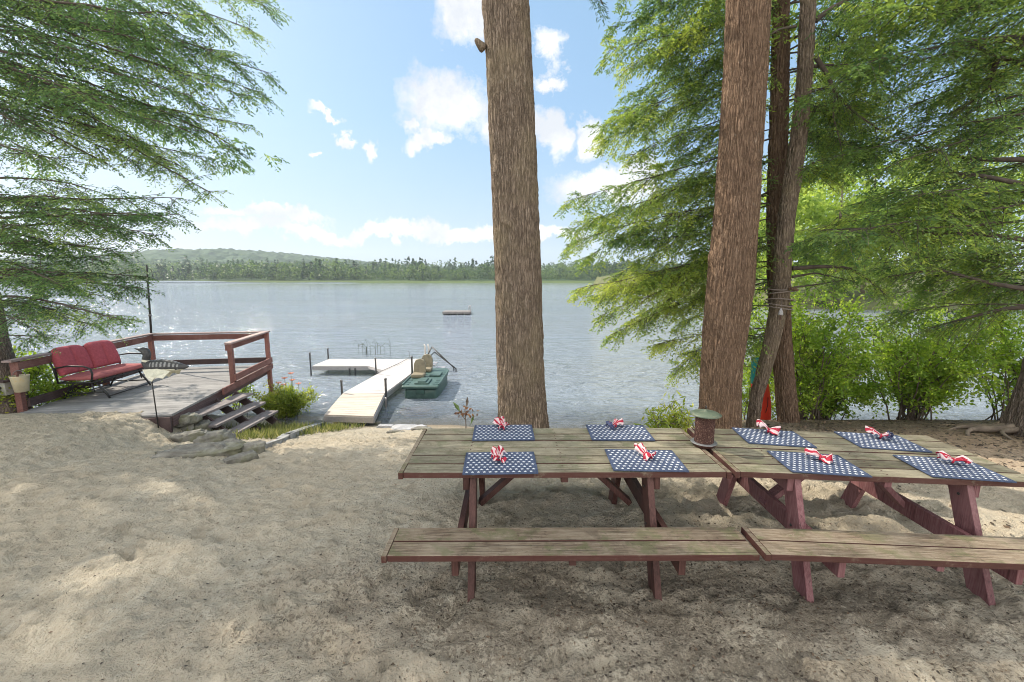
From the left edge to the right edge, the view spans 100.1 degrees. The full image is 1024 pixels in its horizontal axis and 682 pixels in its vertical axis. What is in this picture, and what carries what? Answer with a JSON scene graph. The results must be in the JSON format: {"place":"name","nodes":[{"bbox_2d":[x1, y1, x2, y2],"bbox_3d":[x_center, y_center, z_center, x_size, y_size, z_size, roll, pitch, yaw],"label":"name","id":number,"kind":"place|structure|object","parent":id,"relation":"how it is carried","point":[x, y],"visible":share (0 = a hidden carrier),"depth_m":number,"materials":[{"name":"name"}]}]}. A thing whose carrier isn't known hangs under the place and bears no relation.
{"place":"outdoors","nodes":[
{"label":"outdoors","id":0,"kind":"place"},
{"bbox_2d":[180,420,365,439],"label":"grass","id":1,"kind":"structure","parent":0,"point":[276,430],"depth_m":8.56,"materials":[{"name":"green plant"}]},
{"bbox_2d":[1,248,1001,282],"bbox_3d":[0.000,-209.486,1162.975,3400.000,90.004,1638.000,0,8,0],"label":"hills","id":2,"kind":"structure","parent":0,"point":[219,255],"depth_m":900.00,"materials":[{"name":"green plant"}]},
{"bbox_2d":[0,255,944,280],"bbox_3d":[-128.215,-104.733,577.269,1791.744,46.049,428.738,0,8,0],"label":"forest","id":3,"kind":"object","parent":2,"relation":"on","point":[320,269],"visible":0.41,"depth_m":387.48,"materials":[{"name":"green plant"}]},
{"bbox_2d":[0,411,1023,681],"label":"sandy ground","id":4,"kind":"structure","parent":0,"point":[56,487],"depth_m":2.80,"materials":[{"name":"beige sand"}]},
{"bbox_2d":[0,369,27,412],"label":"shrub","id":5,"kind":"object","parent":4,"relation":"on","point":[11,398],"visible":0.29,"depth_m":7.25,"materials":[{"name":"green plant"}]},
{"bbox_2d":[0,215,52,299],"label":"hemlock tree","id":6,"kind":"object","parent":4,"relation":"on","point":[26,255],"visible":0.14,"depth_m":9.80,"materials":[{"name":"green plant"}]},
{"bbox_2d":[13,336,58,407],"bbox_3d":[-9.226,0.733,8.023,1.274,1.733,1.390,-7,11,-42],"label":"shrub","id":7,"kind":"object","parent":4,"relation":"on","point":[33,372],"visible":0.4,"depth_m":8.07,"materials":[{"name":"green plant"}]},
{"bbox_2d":[0,265,75,295],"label":"hemlock tree","id":8,"kind":"object","parent":4,"relation":"on","point":[29,282],"visible":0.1,"depth_m":11.83,"materials":[{"name":"green plant"}]},
{"bbox_2d":[26,366,105,406],"bbox_3d":[-8.619,1.034,8.182,1.196,1.044,1.351,-2,8,-12],"label":"shrub","id":9,"kind":"object","parent":4,"relation":"on","point":[47,387],"visible":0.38,"depth_m":8.03,"materials":[{"name":"green plant"}]},
{"bbox_2d":[1,331,277,433],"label":"wooden deck","id":10,"kind":"structure","parent":4,"relation":"on","point":[204,391],"depth_m":8.59,"materials":[{"name":"grey wood"}]},
{"bbox_2d":[0,378,13,395],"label":"birdhouse","id":11,"kind":"object","parent":10,"relation":"attached to","point":[5,385],"visible":0.66,"depth_m":7.11,"materials":[{"name":"white wood"}]},
{"bbox_2d":[8,370,29,392],"bbox_3d":[-8.184,0.665,7.138,0.244,0.365,0.244,0,8,0],"label":"bucket","id":12,"kind":"object","parent":10,"relation":"hanging from","point":[20,383],"visible":1,"depth_m":7.09,"materials":[{"name":"beige plastic"}]},
{"bbox_2d":[48,340,150,398],"bbox_3d":[-8.035,0.531,8.479,0.879,0.979,1.412,-1,8,-4],"label":"glider bench","id":13,"kind":"object","parent":10,"relation":"on","point":[88,356],"visible":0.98,"depth_m":8.23,"materials":[{"name":"red metal"}]},
{"bbox_2d":[146,265,152,332],"bbox_3d":[-8.855,-0.801,10.533,0.261,2.115,0.067,0,8,0],"label":"pole","id":14,"kind":"object","parent":10,"relation":"attached to","point":[149,314],"visible":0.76,"depth_m":10.51,"materials":[{"name":"black metal"}]},
{"bbox_2d":[0,0,294,413],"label":"hemlock tree","id":15,"kind":"object","parent":4,"relation":"on","point":[60,19],"visible":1,"depth_m":6.01,"materials":[{"name":"green plant"}]},
{"bbox_2d":[134,347,188,427],"bbox_3d":[-5.612,0.793,6.950,0.737,1.405,0.415,4,9,28],"label":"loon ornament","id":16,"kind":"object","parent":4,"relation":"on","point":[157,368],"visible":0.99,"depth_m":6.82,"materials":[{"name":"black metal"}]},
{"bbox_2d":[177,424,193,431],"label":"boulder","id":17,"kind":"object","parent":4,"relation":"on","point":[190,427],"visible":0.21,"depth_m":7.42,"materials":[{"name":"grey stone"}]},
{"bbox_2d":[169,412,202,427],"bbox_3d":[-5.836,1.388,7.466,0.793,0.252,0.409,-7,6,-13],"label":"boulder","id":18,"kind":"object","parent":4,"relation":"on","point":[187,419],"visible":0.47,"depth_m":7.39,"materials":[{"name":"grey stone"}]},
{"bbox_2d":[169,429,207,441],"bbox_3d":[-5.292,1.632,7.068,0.516,0.322,0.338,-9,10,-28],"label":"stone","id":19,"kind":"object","parent":4,"relation":"on","point":[190,436],"visible":0.42,"depth_m":6.95,"materials":[{"name":"grey stone"}]},
{"bbox_2d":[150,441,244,458],"bbox_3d":[-4.048,1.456,5.531,1.153,0.205,0.276,-2,13,-10],"label":"boulder","id":20,"kind":"object","parent":4,"relation":"on","point":[193,450],"visible":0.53,"depth_m":5.48,"materials":[{"name":"grey stone"}]},
{"bbox_2d":[194,419,211,430],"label":"stone","id":21,"kind":"object","parent":4,"relation":"on","point":[203,424],"visible":0.3,"depth_m":7.61,"materials":[{"name":"grey stone"}]},
{"bbox_2d":[193,429,235,442],"bbox_3d":[-4.470,1.533,6.468,0.482,0.365,0.373,-5,6,-17],"label":"stone","id":22,"kind":"object","parent":4,"relation":"on","point":[217,435],"visible":0.42,"depth_m":6.35,"materials":[{"name":"grey stone"}]},
{"bbox_2d":[213,438,245,449],"bbox_3d":[-3.740,1.451,5.708,0.285,0.316,0.353,8,16,38],"label":"stone","id":23,"kind":"object","parent":4,"relation":"on","point":[220,445],"visible":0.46,"depth_m":5.61,"materials":[{"name":"grey stone"}]},
{"bbox_2d":[222,382,258,416],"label":"plant","id":24,"kind":"object","parent":4,"relation":"on","point":[245,389],"visible":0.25,"depth_m":11.00,"materials":[{"name":"green plant"}]},
{"bbox_2d":[223,450,258,463],"bbox_3d":[-3.326,1.450,5.250,0.148,0.153,0.377,8,16,44],"label":"stone","id":25,"kind":"object","parent":4,"relation":"on","point":[247,456],"visible":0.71,"depth_m":5.22,"materials":[{"name":"grey stone"}]},
{"bbox_2d":[241,440,265,453],"bbox_3d":[-3.507,1.454,5.702,0.424,0.210,0.226,-6,11,-28],"label":"stone","id":26,"kind":"object","parent":4,"relation":"on","point":[258,446],"visible":0.43,"depth_m":5.67,"materials":[{"name":"grey stone"}]},
{"bbox_2d":[265,436,288,447],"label":"edging stone","id":27,"kind":"object","parent":4,"relation":"on","point":[272,442],"visible":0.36,"depth_m":6.61,"materials":[{"name":"grey stone"}]},
{"bbox_2d":[250,372,321,420],"bbox_3d":[-5.867,1.471,11.003,1.708,1.293,1.330,0,8,0],"label":"flowering bush","id":28,"kind":"object","parent":4,"relation":"on","point":[286,402],"visible":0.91,"depth_m":10.84,"materials":[{"name":"green plant"}]},
{"bbox_2d":[277,422,325,438],"bbox_3d":[-4.220,1.829,8.779,0.192,0.149,3.420,-2,-6,-12],"label":"edging stone","id":29,"kind":"object","parent":4,"relation":"on","point":[293,434],"visible":0.36,"depth_m":7.85,"materials":[{"name":"grey stone"}]},
{"bbox_2d":[368,421,380,424],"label":"shore stone","id":30,"kind":"object","parent":4,"relation":"on","point":[377,422],"visible":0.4,"depth_m":10.35,"materials":[{"name":"grey stone"}]},
{"bbox_2d":[309,344,456,422],"bbox_3d":[-4.711,1.609,13.532,5.248,2.082,7.045,0,8,0],"label":"dock","id":31,"kind":"object","parent":4,"relation":"on","point":[362,402],"visible":0.77,"depth_m":12.69,"materials":[{"name":"wood"}]},
{"bbox_2d":[376,424,393,427],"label":"shore stone","id":32,"kind":"object","parent":4,"relation":"on","point":[384,425],"visible":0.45,"depth_m":9.62,"materials":[{"name":"grey stone"}]},
{"bbox_2d":[386,430,404,433],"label":"shore stone","id":33,"kind":"object","parent":4,"relation":"on","point":[391,431],"visible":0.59,"depth_m":8.62,"materials":[{"name":"grey stone"}]},
{"bbox_2d":[391,424,426,429],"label":"shore stone","id":34,"kind":"object","parent":4,"relation":"on","point":[402,426],"visible":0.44,"depth_m":9.34,"materials":[{"name":"grey stone"}]},
{"bbox_2d":[411,426,430,430],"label":"shore stone","id":35,"kind":"object","parent":4,"relation":"on","point":[419,428],"visible":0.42,"depth_m":9.10,"materials":[{"name":"beige stone"}]},
{"bbox_2d":[453,397,479,427],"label":"weed plant","id":36,"kind":"object","parent":4,"relation":"on","point":[461,412],"visible":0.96,"depth_m":4.76,"materials":[{"name":"green plant"}]},
{"bbox_2d":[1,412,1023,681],"bbox_3d":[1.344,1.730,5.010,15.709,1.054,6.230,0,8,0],"label":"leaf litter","id":37,"kind":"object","parent":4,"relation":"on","point":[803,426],"visible":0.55,"depth_m":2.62,"materials":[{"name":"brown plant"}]},
{"bbox_2d":[474,0,609,427],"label":"pine tree","id":38,"kind":"object","parent":4,"relation":"on","point":[506,45],"visible":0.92,"depth_m":5.57,"materials":[{"name":"brown plant"}]},
{"bbox_2d":[381,428,759,602],"bbox_3d":[0.340,1.188,3.230,2.155,0.815,1.643,0,8,0],"label":"picnic table","id":39,"kind":"object","parent":4,"relation":"on","point":[563,454],"visible":0.82,"depth_m":2.68,"materials":[{"name":"brown wood"}]},
{"bbox_2d":[462,451,537,474],"bbox_3d":[-0.079,0.820,2.892,0.485,0.009,0.345,0,8,-2],"label":"placemat","id":40,"kind":"object","parent":39,"relation":"on","point":[479,463],"visible":0.92,"depth_m":2.86,"materials":[{"name":"blue fabric"}]},
{"bbox_2d":[491,445,506,462],"bbox_3d":[-0.090,0.771,2.918,0.122,0.077,0.134,-1,8,-6],"label":"napkin","id":41,"kind":"object","parent":40,"relation":"on","point":[497,452],"visible":1,"depth_m":2.92,"materials":[{"name":"multicoloured fabric"}]},
{"bbox_2d":[472,425,534,440],"bbox_3d":[-0.069,0.738,3.461,0.485,0.009,0.345,0,8,-1],"label":"placemat","id":42,"kind":"object","parent":39,"relation":"on","point":[507,433],"visible":0.98,"depth_m":3.43,"materials":[{"name":"blue fabric"}]},
{"bbox_2d":[492,416,508,429],"bbox_3d":[-0.088,0.678,3.550,0.115,0.079,0.183,-3,9,-20],"label":"napkin","id":43,"kind":"object","parent":42,"relation":"on","point":[501,422],"visible":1,"depth_m":3.56,"materials":[{"name":"multicoloured fabric"}]},
{"bbox_2d":[586,425,654,440],"bbox_3d":[0.861,0.738,3.461,0.485,0.009,0.345,0,8,1],"label":"placemat","id":44,"kind":"object","parent":39,"relation":"on","point":[621,433],"visible":0.97,"depth_m":3.43,"materials":[{"name":"blue fabric"}]},
{"bbox_2d":[605,418,623,429],"bbox_3d":[0.854,0.684,3.563,0.189,0.065,0.103,-7,11,-38],"label":"napkin","id":45,"kind":"object","parent":44,"relation":"on","point":[614,424],"visible":1,"depth_m":3.55,"materials":[{"name":"multicoloured fabric"}]},
{"bbox_2d":[605,449,688,471],"bbox_3d":[0.905,0.814,2.934,0.485,0.009,0.345,0,8,3],"label":"placemat","id":46,"kind":"object","parent":39,"relation":"on","point":[633,460],"visible":0.88,"depth_m":2.90,"materials":[{"name":"blue fabric"}]},
{"bbox_2d":[634,443,655,460],"bbox_3d":[0.922,0.764,2.965,0.099,0.077,0.185,-3,9,-17],"label":"napkin","id":47,"kind":"object","parent":46,"relation":"on","point":[640,448],"visible":1,"depth_m":2.96,"materials":[{"name":"multicoloured fabric"}]},
{"bbox_2d":[633,391,694,434],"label":"plant","id":48,"kind":"object","parent":4,"relation":"on","point":[667,422],"visible":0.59,"depth_m":5.34,"materials":[{"name":"green plant"}]},
{"bbox_2d":[553,0,912,422],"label":"hemlock tree","id":49,"kind":"object","parent":4,"relation":"on","point":[687,279],"visible":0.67,"depth_m":6.82,"materials":[{"name":"green plant"}]},
{"bbox_2d":[698,0,771,428],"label":"pine tree","id":50,"kind":"object","parent":4,"relation":"on","point":[731,273],"visible":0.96,"depth_m":5.80,"materials":[{"name":"brown plant"}]},
{"bbox_2d":[751,357,770,419],"bbox_3d":[4.496,0.901,7.709,0.578,1.248,0.208,-3,9,-20],"label":"paddleboard","id":51,"kind":"object","parent":4,"relation":"on","point":[766,410],"visible":0.45,"depth_m":7.72,"materials":[{"name":"red plastic"}]},
{"bbox_2d":[742,350,819,419],"bbox_3d":[4.823,0.896,8.295,1.814,1.663,1.369,4,9,25],"label":"shrub","id":52,"kind":"object","parent":4,"relation":"on","point":[747,391],"visible":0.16,"depth_m":8.44,"materials":[{"name":"green plant"}]},
{"bbox_2d":[743,261,893,419],"bbox_3d":[5.311,0.082,8.026,2.916,3.235,2.735,6,10,37],"label":"shrub","id":53,"kind":"object","parent":4,"relation":"on","point":[814,394],"visible":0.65,"depth_m":7.50,"materials":[{"name":"green plant"}]},
{"bbox_2d":[746,0,913,427],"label":"leaning tree","id":54,"kind":"object","parent":4,"relation":"on","point":[789,199],"visible":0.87,"depth_m":6.34,"materials":[{"name":"brown plant"}]},
{"bbox_2d":[765,286,798,309],"bbox_3d":[4.139,-0.664,6.606,0.408,0.363,0.406,4,9,27],"label":"rope","id":55,"kind":"object","parent":54,"relation":"attached to","point":[792,289],"visible":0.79,"depth_m":6.47,"materials":[{"name":"grey fabric"}]},
{"bbox_2d":[778,304,782,319],"bbox_3d":[4.002,-0.462,6.380,0.072,0.290,0.070,0,8,0],"label":"hanging bell","id":56,"kind":"object","parent":55,"relation":"hanging from","point":[780,312],"visible":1,"depth_m":6.37,"materials":[{"name":"metal"}]},
{"bbox_2d":[769,348,893,419],"bbox_3d":[6.274,0.932,8.568,2.164,1.742,1.898,-6,10,-36],"label":"shrub","id":57,"kind":"object","parent":4,"relation":"on","point":[861,393],"visible":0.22,"depth_m":8.38,"materials":[{"name":"green plant"}]},
{"bbox_2d":[771,312,894,419],"bbox_3d":[6.470,0.691,8.821,3.234,2.550,1.605,0,8,0],"label":"shrub","id":58,"kind":"object","parent":4,"relation":"on","point":[873,417],"visible":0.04,"depth_m":8.52,"materials":[{"name":"green plant"}]},
{"bbox_2d":[687,428,1023,605],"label":"picnic table","id":59,"kind":"object","parent":4,"relation":"on","point":[963,542],"visible":0.83,"depth_m":2.75,"materials":[{"name":"brown wood"}]},
{"bbox_2d":[690,405,721,448],"bbox_3d":[1.432,0.628,3.185,0.220,0.312,0.220,0,8,0],"label":"bird feeder","id":60,"kind":"object","parent":59,"relation":"on","point":[704,430],"visible":1,"depth_m":3.14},
{"bbox_2d":[732,427,816,447],"bbox_3d":[2.052,0.759,3.387,0.485,0.011,0.345,3,8,7],"label":"placemat","id":61,"kind":"object","parent":59,"relation":"on","point":[764,437],"visible":0.97,"depth_m":3.36,"materials":[{"name":"blue fabric"}]},
{"bbox_2d":[756,419,780,434],"bbox_3d":[2.066,0.696,3.466,0.172,0.091,0.110,8,11,39],"label":"napkin","id":62,"kind":"object","parent":61,"relation":"on","point":[772,430],"visible":1,"depth_m":3.45,"materials":[{"name":"multicoloured fabric"}]},
{"bbox_2d":[767,450,871,477],"bbox_3d":[2.064,0.829,2.911,0.485,0.009,0.345,2,8,6],"label":"placemat","id":63,"kind":"object","parent":59,"relation":"on","point":[797,462],"visible":0.94,"depth_m":2.88,"materials":[{"name":"blue fabric"}]},
{"bbox_2d":[805,448,832,463],"bbox_3d":[2.108,0.784,2.951,0.164,0.069,0.113,9,11,42],"label":"napkin","id":64,"kind":"object","parent":63,"relation":"on","point":[827,459],"visible":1,"depth_m":2.93,"materials":[{"name":"multicoloured fabric"}]},
{"bbox_2d":[834,431,931,452],"bbox_3d":[2.881,0.786,3.356,0.485,0.010,0.345,2,8,7],"label":"placemat","id":65,"kind":"object","parent":59,"relation":"on","point":[874,441],"visible":0.94,"depth_m":3.33,"materials":[{"name":"blue fabric"}]},
{"bbox_2d":[865,426,893,439],"bbox_3d":[2.915,0.732,3.407,0.178,0.082,0.126,8,11,39],"label":"napkin","id":66,"kind":"object","parent":65,"relation":"on","point":[887,434],"visible":1,"depth_m":3.40,"materials":[{"name":"multicoloured fabric"}]},
{"bbox_2d":[892,455,1016,482],"bbox_3d":[2.956,0.856,2.890,0.485,0.011,0.345,3,8,7],"label":"placemat","id":67,"kind":"object","parent":59,"relation":"on","point":[936,467],"visible":0.95,"depth_m":2.86,"materials":[{"name":"blue fabric"}]},
{"bbox_2d":[936,451,972,463],"bbox_3d":[3.033,0.805,2.941,0.178,0.078,0.101,8,10,36],"label":"napkin","id":68,"kind":"object","parent":67,"relation":"on","point":[946,456],"visible":1,"depth_m":2.94,"materials":[{"name":"multicoloured fabric"}]},
{"bbox_2d":[784,0,1023,439],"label":"hemlock tree","id":69,"kind":"object","parent":4,"relation":"on","point":[988,58],"visible":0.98,"depth_m":5.69,"materials":[{"name":"green plant"}]},
{"bbox_2d":[843,304,1000,418],"bbox_3d":[8.262,0.629,8.686,3.074,2.915,1.665,0,8,0],"label":"shrub","id":70,"kind":"object","parent":4,"relation":"on","point":[894,405],"visible":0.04,"depth_m":8.63,"materials":[{"name":"green plant"}]},
{"bbox_2d":[822,295,1023,420],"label":"shrub","id":71,"kind":"object","parent":4,"relation":"on","point":[921,364],"visible":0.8,"depth_m":7.28,"materials":[{"name":"green plant"}]},
{"bbox_2d":[932,291,1023,420],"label":"shrub","id":72,"kind":"object","parent":4,"relation":"on","point":[1016,368],"visible":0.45,"depth_m":7.27,"materials":[{"name":"green plant"}]},
{"bbox_2d":[0,282,1023,425],"bbox_3d":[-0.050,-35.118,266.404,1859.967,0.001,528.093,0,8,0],"label":"lake water","id":73,"kind":"structure","parent":0,"point":[588,381],"depth_m":24.02,"materials":[{"name":"liquid"}]},
{"bbox_2d":[355,339,389,354],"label":"reed clump","id":74,"kind":"object","parent":73,"relation":"in","point":[374,347],"visible":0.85,"depth_m":19.83,"materials":[{"name":"grey plant"}]},
{"bbox_2d":[402,354,448,398],"bbox_3d":[-2.680,1.114,13.616,1.120,1.037,2.370,0,8,0],"label":"pedal boat","id":75,"kind":"object","parent":73,"relation":"on","point":[425,380],"visible":0.98,"depth_m":13.09,"materials":[{"name":"green plastic"}]},
{"bbox_2d":[442,305,470,314],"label":"swim raft","id":76,"kind":"object","parent":73,"relation":"on","point":[458,312],"visible":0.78,"depth_m":41.85,"materials":[{"name":"metal"}]},
{"bbox_2d":[0,0,1023,281],"label":"sky","id":77,"kind":"structure","parent":0,"point":[382,132],"materials":[{"name":"blue"}]},
{"bbox_2d":[590,274,1023,312],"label":"headland ground","id":78,"kind":"structure","parent":0,"point":[600,280],"depth_m":52.45,"materials":[{"name":"green plant"}]},
{"bbox_2d":[756,171,817,291],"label":"broadleaf tree","id":79,"kind":"object","parent":78,"relation":"on","point":[763,217],"visible":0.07,"depth_m":58.34,"materials":[{"name":"green plant"}]},
{"bbox_2d":[756,183,838,287],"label":"broadleaf tree","id":80,"kind":"object","parent":78,"relation":"on","point":[806,200],"visible":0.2,"depth_m":47.90,"materials":[{"name":"green plant"}]},
{"bbox_2d":[760,140,844,264],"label":"broadleaf tree","id":81,"kind":"object","parent":78,"relation":"on","point":[839,196],"visible":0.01,"depth_m":61.00,"materials":[{"name":"green plant"}]},
{"bbox_2d":[794,157,899,305],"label":"broadleaf tree","id":82,"kind":"object","parent":78,"relation":"on","point":[834,291],"visible":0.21,"depth_m":48.43,"materials":[{"name":"green plant"}]},
{"bbox_2d":[806,131,932,287],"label":"broadleaf tree","id":83,"kind":"object","parent":78,"relation":"on","point":[831,191],"visible":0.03,"depth_m":64.61,"materials":[{"name":"green plant"}]},
{"bbox_2d":[805,149,944,298],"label":"broadleaf tree","id":84,"kind":"object","parent":78,"relation":"on","point":[853,198],"visible":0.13,"depth_m":50.33,"materials":[{"name":"green plant"}]},
{"bbox_2d":[886,136,1011,270],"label":"broadleaf tree","id":85,"kind":"object","parent":78,"relation":"on","point":[935,212],"visible":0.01,"depth_m":68.78,"materials":[{"name":"green plant"}]},
{"bbox_2d":[898,161,1023,295],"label":"broadleaf tree","id":86,"kind":"object","parent":78,"relation":"on","point":[970,240],"visible":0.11,"depth_m":48.55,"materials":[{"name":"green plant"}]},
{"bbox_2d":[918,145,1023,285],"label":"broadleaf tree","id":87,"kind":"object","parent":78,"relation":"on","point":[1016,217],"visible":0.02,"depth_m":51.51,"materials":[{"name":"green plant"}]}
]}

